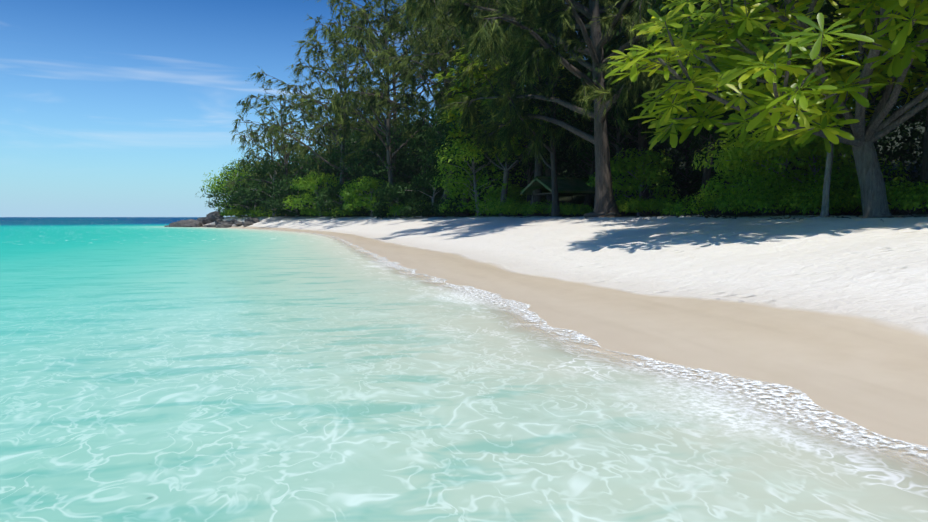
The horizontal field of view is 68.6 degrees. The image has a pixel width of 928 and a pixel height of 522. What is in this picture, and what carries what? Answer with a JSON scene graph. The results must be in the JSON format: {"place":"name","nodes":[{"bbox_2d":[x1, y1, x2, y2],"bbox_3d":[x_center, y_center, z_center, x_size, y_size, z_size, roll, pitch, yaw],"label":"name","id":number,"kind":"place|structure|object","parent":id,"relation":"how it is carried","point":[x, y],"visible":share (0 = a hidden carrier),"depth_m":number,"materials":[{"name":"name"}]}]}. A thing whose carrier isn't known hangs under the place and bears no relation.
{"place":"outdoors","nodes":[
{"label":"outdoors","id":0,"kind":"place"},
{"bbox_2d":[0,0,914,216],"label":"sky","id":1,"kind":"structure","parent":0,"point":[109,108],"materials":[{"name":"blue"}]},
{"bbox_2d":[0,217,927,521],"bbox_3d":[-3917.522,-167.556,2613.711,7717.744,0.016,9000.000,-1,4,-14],"label":"sea water","id":2,"kind":"structure","parent":0,"point":[154,369],"depth_m":5.21,"materials":[{"name":"teal liquid"}]},
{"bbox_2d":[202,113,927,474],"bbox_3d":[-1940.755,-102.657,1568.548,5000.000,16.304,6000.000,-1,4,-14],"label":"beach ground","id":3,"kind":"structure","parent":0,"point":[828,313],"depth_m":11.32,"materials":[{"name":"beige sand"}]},
{"bbox_2d":[164,211,259,227],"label":"headland rocks","id":4,"kind":"object","parent":3,"relation":"on","point":[216,217],"visible":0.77,"depth_m":98.64,"materials":[{"name":"grey stone"}]},
{"bbox_2d":[195,161,261,215],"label":"bush","id":5,"kind":"object","parent":3,"relation":"on","point":[232,163],"visible":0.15,"depth_m":104.36,"materials":[{"name":"green plant"}]},
{"bbox_2d":[209,175,258,213],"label":"bush","id":6,"kind":"object","parent":3,"relation":"on","point":[225,200],"visible":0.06,"depth_m":107.04,"materials":[{"name":"green plant"}]},
{"bbox_2d":[202,157,271,215],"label":"bush","id":7,"kind":"object","parent":3,"relation":"on","point":[215,188],"visible":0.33,"depth_m":99.70,"materials":[{"name":"green plant"}]},
{"bbox_2d":[219,207,262,218],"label":"shrub","id":8,"kind":"object","parent":3,"relation":"on","point":[231,212],"visible":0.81,"depth_m":100.07,"materials":[{"name":"green plant"}]},
{"bbox_2d":[205,153,281,216],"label":"bush","id":9,"kind":"object","parent":3,"relation":"on","point":[255,204],"visible":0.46,"depth_m":97.21,"materials":[{"name":"green plant"}]},
{"bbox_2d":[212,167,281,212],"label":"bush","id":10,"kind":"object","parent":3,"relation":"on","point":[240,196],"visible":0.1,"depth_m":100.75,"materials":[{"name":"green plant"}]},
{"bbox_2d":[237,156,294,216],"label":"bush","id":11,"kind":"object","parent":3,"relation":"on","point":[268,170],"visible":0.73,"depth_m":93.25,"materials":[{"name":"green plant"}]},
{"bbox_2d":[248,205,284,217],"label":"shrub","id":12,"kind":"object","parent":3,"relation":"on","point":[252,213],"visible":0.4,"depth_m":96.34,"materials":[{"name":"green plant"}]},
{"bbox_2d":[231,109,320,188],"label":"casuarina","id":13,"kind":"object","parent":3,"relation":"on","point":[251,151],"visible":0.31,"depth_m":97.65,"materials":[{"name":"green plant"}]},
{"bbox_2d":[249,167,302,205],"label":"bush","id":14,"kind":"object","parent":3,"relation":"on","point":[298,175],"visible":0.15,"depth_m":98.04,"materials":[{"name":"green plant"}]},
{"bbox_2d":[224,85,339,216],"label":"casuarina","id":15,"kind":"object","parent":3,"relation":"on","point":[276,147],"visible":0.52,"depth_m":92.62,"materials":[{"name":"green plant"}]},
{"bbox_2d":[256,178,323,217],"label":"bush","id":16,"kind":"object","parent":3,"relation":"on","point":[276,203],"visible":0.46,"depth_m":88.65,"materials":[{"name":"green plant"}]},
{"bbox_2d":[275,204,307,216],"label":"shrub","id":17,"kind":"object","parent":3,"relation":"on","point":[289,212],"visible":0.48,"depth_m":90.38,"materials":[{"name":"green plant"}]},
{"bbox_2d":[266,153,318,177],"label":"forest tree","id":18,"kind":"object","parent":3,"relation":"on","point":[306,157],"visible":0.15,"depth_m":101.41,"materials":[{"name":"green plant"}]},
{"bbox_2d":[264,150,322,171],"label":"forest tree","id":19,"kind":"object","parent":3,"relation":"on","point":[290,157],"visible":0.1,"depth_m":109.03,"materials":[{"name":"green plant"}]},
{"bbox_2d":[270,154,347,215],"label":"bush","id":20,"kind":"object","parent":3,"relation":"on","point":[292,168],"visible":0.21,"depth_m":90.91,"materials":[{"name":"green plant"}]},
{"bbox_2d":[282,171,346,216],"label":"bush","id":21,"kind":"object","parent":3,"relation":"on","point":[311,182],"visible":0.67,"depth_m":84.33,"materials":[{"name":"green plant"}]},
{"bbox_2d":[300,206,336,216],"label":"shrub","id":22,"kind":"object","parent":3,"relation":"on","point":[312,211],"visible":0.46,"depth_m":85.83,"materials":[{"name":"green plant"}]},
{"bbox_2d":[290,160,352,184],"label":"forest tree","id":23,"kind":"object","parent":3,"relation":"on","point":[306,173],"visible":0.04,"depth_m":97.48,"materials":[{"name":"green plant"}]},
{"bbox_2d":[260,29,392,215],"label":"casuarina","id":24,"kind":"object","parent":3,"relation":"on","point":[330,137],"visible":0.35,"depth_m":86.89,"materials":[{"name":"green plant"}]},
{"bbox_2d":[307,125,347,155],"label":"forest tree","id":25,"kind":"object","parent":3,"relation":"on","point":[320,149],"visible":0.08,"depth_m":110.24,"materials":[{"name":"green plant"}]},
{"bbox_2d":[312,183,366,217],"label":"bush","id":26,"kind":"object","parent":3,"relation":"on","point":[328,195],"visible":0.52,"depth_m":79.90,"materials":[{"name":"green plant"}]},
{"bbox_2d":[249,15,432,206],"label":"casuarina","id":27,"kind":"object","parent":3,"relation":"on","point":[311,32],"visible":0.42,"depth_m":79.16,"materials":[{"name":"green plant"}]},
{"bbox_2d":[308,137,378,194],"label":"forest tree","id":28,"kind":"object","parent":3,"relation":"on","point":[330,167],"visible":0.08,"depth_m":86.50,"materials":[{"name":"green plant"}]},
{"bbox_2d":[323,204,369,216],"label":"shrub","id":29,"kind":"object","parent":3,"relation":"on","point":[345,212],"visible":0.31,"depth_m":79.00,"materials":[{"name":"green plant"}]},
{"bbox_2d":[314,114,379,149],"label":"forest tree","id":30,"kind":"object","parent":3,"relation":"on","point":[345,134],"visible":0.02,"depth_m":103.96,"materials":[{"name":"green plant"}]},
{"bbox_2d":[333,126,365,152],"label":"forest tree","id":31,"kind":"object","parent":3,"relation":"on","point":[349,138],"depth_m":98.60,"materials":[{"name":"green plant"}]},
{"bbox_2d":[339,174,389,216],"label":"bush","id":32,"kind":"object","parent":3,"relation":"on","point":[369,199],"visible":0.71,"depth_m":73.42,"materials":[{"name":"green plant"}]},
{"bbox_2d":[317,139,417,200],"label":"forest tree","id":33,"kind":"object","parent":3,"relation":"on","point":[336,158],"visible":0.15,"depth_m":82.49,"materials":[{"name":"green plant"}]},
{"bbox_2d":[348,205,389,216],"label":"shrub","id":34,"kind":"object","parent":3,"relation":"on","point":[362,211],"visible":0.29,"depth_m":74.81,"materials":[{"name":"green plant"}]},
{"bbox_2d":[283,0,461,216],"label":"casuarina","id":35,"kind":"object","parent":3,"relation":"on","point":[387,121],"visible":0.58,"depth_m":67.78,"materials":[{"name":"green plant"}]},
{"bbox_2d":[337,118,424,201],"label":"forest tree","id":36,"kind":"object","parent":3,"relation":"on","point":[369,158],"visible":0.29,"depth_m":76.32,"materials":[{"name":"green plant"}]},
{"bbox_2d":[296,0,474,215],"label":"casuarina","id":37,"kind":"object","parent":3,"relation":"on","point":[313,129],"visible":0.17,"depth_m":72.91,"materials":[{"name":"green plant"}]},
{"bbox_2d":[358,131,421,188],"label":"forest tree","id":38,"kind":"object","parent":3,"relation":"on","point":[381,170],"visible":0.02,"depth_m":88.92,"materials":[{"name":"green plant"}]},
{"bbox_2d":[372,182,425,218],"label":"bush","id":39,"kind":"object","parent":3,"relation":"on","point":[385,194],"visible":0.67,"depth_m":67.74,"materials":[{"name":"green plant"}]},
{"bbox_2d":[366,121,441,192],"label":"forest tree","id":40,"kind":"object","parent":3,"relation":"on","point":[419,169],"visible":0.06,"depth_m":82.55,"materials":[{"name":"green plant"}]},
{"bbox_2d":[381,111,428,153],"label":"forest tree","id":41,"kind":"object","parent":3,"relation":"on","point":[409,123],"visible":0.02,"depth_m":94.07,"materials":[{"name":"green plant"}]},
{"bbox_2d":[383,201,427,216],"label":"shrub","id":42,"kind":"object","parent":3,"relation":"on","point":[397,207],"visible":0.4,"depth_m":67.46,"materials":[{"name":"green plant"}]},
{"bbox_2d":[363,118,459,202],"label":"forest tree","id":43,"kind":"object","parent":3,"relation":"on","point":[413,144],"visible":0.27,"depth_m":72.36,"materials":[{"name":"green plant"}]},
{"bbox_2d":[334,0,521,213],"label":"casuarina","id":44,"kind":"object","parent":3,"relation":"on","point":[371,54],"visible":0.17,"depth_m":62.99,"materials":[{"name":"green plant"}]},
{"bbox_2d":[392,169,470,217],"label":"bush","id":45,"kind":"object","parent":3,"relation":"on","point":[425,179],"visible":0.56,"depth_m":62.00,"materials":[{"name":"green plant"}]},
{"bbox_2d":[408,200,459,216],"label":"shrub","id":46,"kind":"object","parent":3,"relation":"on","point":[429,204],"visible":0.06,"depth_m":62.85,"materials":[{"name":"green plant"}]},
{"bbox_2d":[414,120,457,178],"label":"forest tree","id":47,"kind":"object","parent":3,"relation":"on","point":[431,160],"depth_m":77.95,"materials":[{"name":"green plant"}]},
{"bbox_2d":[376,0,535,216],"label":"casuarina","id":48,"kind":"object","parent":3,"relation":"on","point":[420,74],"visible":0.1,"depth_m":58.31,"materials":[{"name":"green plant"}]},
{"bbox_2d":[406,104,508,201],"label":"bush","id":49,"kind":"object","parent":3,"relation":"on","point":[428,160],"visible":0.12,"depth_m":66.42,"materials":[{"name":"green plant"}]},
{"bbox_2d":[430,198,484,216],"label":"shrub","id":50,"kind":"object","parent":3,"relation":"on","point":[452,212],"visible":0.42,"depth_m":57.58,"materials":[{"name":"green plant"}]},
{"bbox_2d":[420,82,525,215],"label":"forest tree","id":51,"kind":"object","parent":3,"relation":"on","point":[432,153],"visible":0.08,"depth_m":57.30,"materials":[{"name":"green plant"}]},
{"bbox_2d":[370,0,585,216],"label":"casuarina","id":52,"kind":"object","parent":3,"relation":"on","point":[413,69],"visible":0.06,"depth_m":57.54,"materials":[{"name":"green plant"}]},
{"bbox_2d":[432,130,526,216],"bbox_3d":[1.347,-7.421,55.675,8.879,8.174,10.178,-1,4,-14],"label":"bush","id":53,"kind":"object","parent":3,"relation":"on","point":[465,181],"visible":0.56,"depth_m":54.42,"materials":[{"name":"green plant"}]},
{"bbox_2d":[439,151,544,201],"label":"bush","id":54,"kind":"object","parent":3,"relation":"on","point":[492,183],"visible":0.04,"depth_m":62.01,"materials":[{"name":"green plant"}]},
{"bbox_2d":[477,196,529,215],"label":"shrub","id":55,"kind":"object","parent":3,"relation":"on","point":[498,209],"visible":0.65,"depth_m":49.97,"materials":[{"name":"green plant"}]},
{"bbox_2d":[483,181,526,215],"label":"bush","id":56,"kind":"object","parent":3,"relation":"on","point":[518,190],"visible":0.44,"depth_m":54.92,"materials":[{"name":"green plant"}]},
{"bbox_2d":[433,45,577,216],"bbox_3d":[4.249,-9.740,52.741,14.010,13.333,13.873,2,4,30],"label":"broadleaf tree","id":57,"kind":"object","parent":3,"relation":"on","point":[506,168],"visible":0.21,"depth_m":51.21,"materials":[{"name":"green plant"}]},
{"bbox_2d":[399,0,617,214],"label":"casuarina","id":58,"kind":"object","parent":3,"relation":"on","point":[472,78],"visible":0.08,"depth_m":51.80,"materials":[{"name":"green plant"}]},
{"bbox_2d":[430,80,593,201],"bbox_3d":[4.729,-9.106,53.825,13.276,11.604,12.691,-4,5,-45],"label":"forest tree","id":59,"kind":"object","parent":3,"relation":"on","point":[529,174],"visible":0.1,"depth_m":52.63,"materials":[{"name":"green plant"}]},
{"bbox_2d":[499,199,547,215],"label":"shrub","id":60,"kind":"object","parent":3,"relation":"on","point":[510,205],"visible":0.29,"depth_m":49.75,"materials":[{"name":"green plant"}]},
{"bbox_2d":[405,0,648,216],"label":"casuarina","id":61,"kind":"object","parent":3,"relation":"on","point":[538,171],"visible":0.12,"depth_m":49.95,"materials":[{"name":"green plant"}]},
{"bbox_2d":[468,151,591,184],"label":"bush","id":62,"kind":"object","parent":3,"relation":"on","point":[545,174],"depth_m":67.45,"materials":[{"name":"green plant"}]},
{"bbox_2d":[477,150,583,200],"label":"bush","id":63,"kind":"object","parent":3,"relation":"on","point":[521,184],"visible":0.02,"depth_m":64.45,"materials":[{"name":"green plant"}]},
{"bbox_2d":[450,0,641,216],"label":"casuarina","id":64,"kind":"object","parent":3,"relation":"on","point":[555,210],"visible":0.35,"depth_m":39.96,"materials":[{"name":"green plant"}]},
{"bbox_2d":[520,200,572,216],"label":"shrub","id":65,"kind":"object","parent":3,"relation":"on","point":[533,208],"visible":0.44,"depth_m":46.97,"materials":[{"name":"green plant"}]},
{"bbox_2d":[520,176,594,209],"bbox_3d":[6.954,-4.364,47.481,4.602,3.000,4.365,-2,4,-24],"label":"beach hut","id":66,"kind":"object","parent":3,"relation":"on","point":[571,186],"visible":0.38,"depth_m":46.67,"materials":[{"name":"brown wood"}]},
{"bbox_2d":[463,0,666,214],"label":"casuarina","id":67,"kind":"object","parent":3,"relation":"on","point":[640,140],"visible":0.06,"depth_m":42.36,"materials":[{"name":"green plant"}]},
{"bbox_2d":[544,202,593,216],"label":"shrub","id":68,"kind":"object","parent":3,"relation":"on","point":[567,209],"visible":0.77,"depth_m":42.44,"materials":[{"name":"green plant"}]},
{"bbox_2d":[521,64,653,207],"bbox_3d":[9.167,-8.767,48.431,9.980,11.638,10.600,-1,4,-14],"label":"forest tree","id":69,"kind":"object","parent":3,"relation":"on","point":[584,155],"visible":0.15,"depth_m":48.07,"materials":[{"name":"green plant"}]},
{"bbox_2d":[584,205,616,217],"bbox_3d":[7.099,-2.593,35.656,0.503,0.674,2.299,-2,4,-25],"label":"drift log","id":70,"kind":"object","parent":3,"relation":"on","point":[594,214],"visible":0.98,"depth_m":35.60,"materials":[{"name":"grey wood"}]},
{"bbox_2d":[394,0,813,216],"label":"casuarina","id":71,"kind":"object","parent":3,"relation":"on","point":[522,32],"visible":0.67,"depth_m":35.84,"materials":[{"name":"green plant"}]},
{"bbox_2d":[518,0,699,214],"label":"forest tree","id":72,"kind":"object","parent":3,"relation":"on","point":[619,140],"visible":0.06,"depth_m":41.50,"materials":[{"name":"green plant"}]},
{"bbox_2d":[534,120,698,195],"bbox_3d":[12.044,-9.062,54.833,14.015,9.731,10.688,-3,5,-41],"label":"bush","id":73,"kind":"object","parent":3,"relation":"on","point":[586,173],"visible":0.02,"depth_m":55.67,"materials":[{"name":"green plant"}]},
{"bbox_2d":[558,148,675,189],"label":"bush","id":74,"kind":"object","parent":3,"relation":"on","point":[576,167],"depth_m":56.48,"materials":[{"name":"green plant"}]},
{"bbox_2d":[593,198,647,215],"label":"shrub","id":75,"kind":"object","parent":3,"relation":"on","point":[620,203],"visible":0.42,"depth_m":37.09,"materials":[{"name":"green plant"}]},
{"bbox_2d":[555,47,704,214],"bbox_3d":[11.816,-9.159,46.427,11.347,12.544,11.159,-1,4,-14],"label":"forest tree","id":76,"kind":"object","parent":3,"relation":"on","point":[623,144],"visible":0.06,"depth_m":45.08,"materials":[{"name":"green plant"}]},
{"bbox_2d":[586,147,680,215],"bbox_3d":[10.210,-4.543,40.272,5.807,4.335,5.198,2,4,34],"label":"bush","id":77,"kind":"object","parent":3,"relation":"on","point":[642,169],"visible":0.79,"depth_m":39.57,"materials":[{"name":"green plant"}]},
{"bbox_2d":[618,196,684,215],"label":"shrub","id":78,"kind":"object","parent":3,"relation":"on","point":[644,206],"visible":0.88,"depth_m":35.94,"materials":[{"name":"green plant"}]},
{"bbox_2d":[583,120,719,198],"bbox_3d":[14.977,-9.493,53.456,12.205,9.932,11.516,1,4,13],"label":"bush","id":79,"kind":"object","parent":3,"relation":"on","point":[651,193],"visible":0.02,"depth_m":53.27,"materials":[{"name":"green plant"}]},
{"bbox_2d":[608,115,757,210],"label":"forest tree","id":80,"kind":"object","parent":3,"relation":"on","point":[690,138],"visible":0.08,"depth_m":47.10,"materials":[{"name":"green plant"}]},
{"bbox_2d":[587,0,793,212],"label":"casuarina","id":81,"kind":"object","parent":3,"relation":"on","point":[638,16],"visible":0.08,"depth_m":28.43,"materials":[{"name":"green plant"}]},
{"bbox_2d":[665,138,721,159],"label":"forest tree","id":82,"kind":"object","parent":3,"relation":"on","point":[701,146],"depth_m":54.91,"materials":[{"name":"green plant"}]},
{"bbox_2d":[603,0,794,212],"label":"forest tree","id":83,"kind":"object","parent":3,"relation":"on","point":[706,173],"visible":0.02,"depth_m":38.31,"materials":[{"name":"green plant"}]},
{"bbox_2d":[660,183,756,216],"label":"shrub","id":84,"kind":"object","parent":3,"relation":"on","point":[705,204],"visible":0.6,"depth_m":28.19,"materials":[{"name":"green plant"}]},
{"bbox_2d":[647,90,797,210],"bbox_3d":[17.588,-9.848,43.045,10.522,13.908,11.556,0,4,5],"label":"bush","id":85,"kind":"object","parent":3,"relation":"on","point":[695,184],"visible":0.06,"depth_m":43.13,"materials":[{"name":"green plant"}]},
{"bbox_2d":[658,93,797,158],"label":"forest tree","id":86,"kind":"object","parent":3,"relation":"on","point":[690,145],"depth_m":54.34,"materials":[{"name":"green plant"}]},
{"bbox_2d":[604,0,927,217],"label":"broadleaf tree","id":87,"kind":"object","parent":3,"relation":"on","point":[782,105],"visible":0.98,"depth_m":18.34,"materials":[{"name":"green plant"}]},
{"bbox_2d":[692,124,856,214],"bbox_3d":[12.173,-3.470,26.982,5.681,3.896,5.353,-3,5,-36],"label":"bush","id":88,"kind":"object","parent":3,"relation":"on","point":[747,156],"visible":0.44,"depth_m":26.31,"materials":[{"name":"green plant"}]},
{"bbox_2d":[652,3,905,213],"bbox_3d":[14.112,-8.071,31.283,11.015,12.413,10.610,1,4,17],"label":"forest tree","id":89,"kind":"object","parent":3,"relation":"on","point":[723,118],"depth_m":30.87,"materials":[{"name":"green plant"}]},
{"bbox_2d":[714,176,852,215],"bbox_3d":[11.642,-2.338,25.135,4.639,1.606,3.893,1,4,15],"label":"shrub","id":90,"kind":"object","parent":3,"relation":"on","point":[741,202],"visible":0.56,"depth_m":24.44,"materials":[{"name":"green plant"}]},
{"bbox_2d":[640,0,927,213],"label":"forest tree","id":91,"kind":"object","parent":3,"relation":"on","point":[825,50],"visible":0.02,"depth_m":28.29,"materials":[{"name":"green plant"}]},
{"bbox_2d":[695,58,879,185],"bbox_3d":[18.251,-9.398,39.225,10.567,13.638,9.516,-1,4,-14],"label":"forest tree","id":92,"kind":"object","parent":3,"relation":"on","point":[753,132],"depth_m":39.84,"materials":[{"name":"green plant"}]},
{"bbox_2d":[749,0,847,15],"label":"forest tree","id":93,"kind":"object","parent":3,"relation":"on","point":[830,7],"visible":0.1,"depth_m":22.71,"materials":[{"name":"green plant"}]},
{"bbox_2d":[747,172,857,214],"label":"shrub","id":94,"kind":"object","parent":3,"relation":"on","point":[799,202],"visible":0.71,"depth_m":23.08,"materials":[{"name":"green plant"}]},
{"bbox_2d":[748,127,909,214],"bbox_3d":[14.035,-3.390,26.069,4.901,3.873,4.710,3,5,42],"label":"bush","id":95,"kind":"object","parent":3,"relation":"on","point":[813,150],"visible":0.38,"depth_m":25.29,"materials":[{"name":"green plant"}]},
{"bbox_2d":[760,19,902,216],"bbox_3d":[11.501,-4.433,21.418,4.093,6.717,4.114,3,5,36],"label":"slender broadleaf tree","id":96,"kind":"object","parent":3,"relation":"on","point":[827,178],"visible":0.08,"depth_m":21.24,"materials":[{"name":"green plant"}]},
{"bbox_2d":[738,0,927,213],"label":"forest tree","id":97,"kind":"object","parent":3,"relation":"on","point":[924,172],"visible":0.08,"depth_m":23.04,"materials":[{"name":"green plant"}]},
{"bbox_2d":[755,113,921,145],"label":"bush","id":98,"kind":"object","parent":3,"relation":"on","point":[906,126],"visible":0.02,"depth_m":41.33,"materials":[{"name":"green plant"}]},
{"bbox_2d":[762,4,926,187],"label":"forest tree","id":99,"kind":"object","parent":3,"relation":"on","point":[911,160],"depth_m":32.91,"materials":[{"name":"green plant"}]},
{"bbox_2d":[799,185,900,214],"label":"shrub","id":100,"kind":"object","parent":3,"relation":"on","point":[852,204],"visible":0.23,"depth_m":22.67,"materials":[{"name":"green plant"}]},
{"bbox_2d":[810,12,922,160],"bbox_3d":[23.752,-11.174,38.715,13.275,13.960,13.718,0,4,7],"label":"forest tree","id":101,"kind":"object","parent":3,"relation":"on","point":[893,136],"depth_m":39.52,"materials":[{"name":"green plant"}]},
{"bbox_2d":[837,52,927,160],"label":"forest tree","id":102,"kind":"object","parent":3,"relation":"on","point":[904,131],"visible":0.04,"depth_m":29.95,"materials":[{"name":"green plant"}]},
{"bbox_2d":[839,181,927,214],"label":"shrub","id":103,"kind":"object","parent":3,"relation":"on","point":[891,206],"visible":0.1,"depth_m":22.12,"materials":[{"name":"green plant"}]},
{"bbox_2d":[854,179,927,214],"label":"shrub","id":104,"kind":"object","parent":3,"relation":"on","point":[912,194],"visible":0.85,"depth_m":20.71,"materials":[{"name":"green plant"}]},
{"bbox_2d":[385,214,927,221],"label":"ground","id":105,"kind":"structure","parent":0,"point":[833,215],"depth_m":26.41,"materials":[{"name":"brown plant"}]}
]}

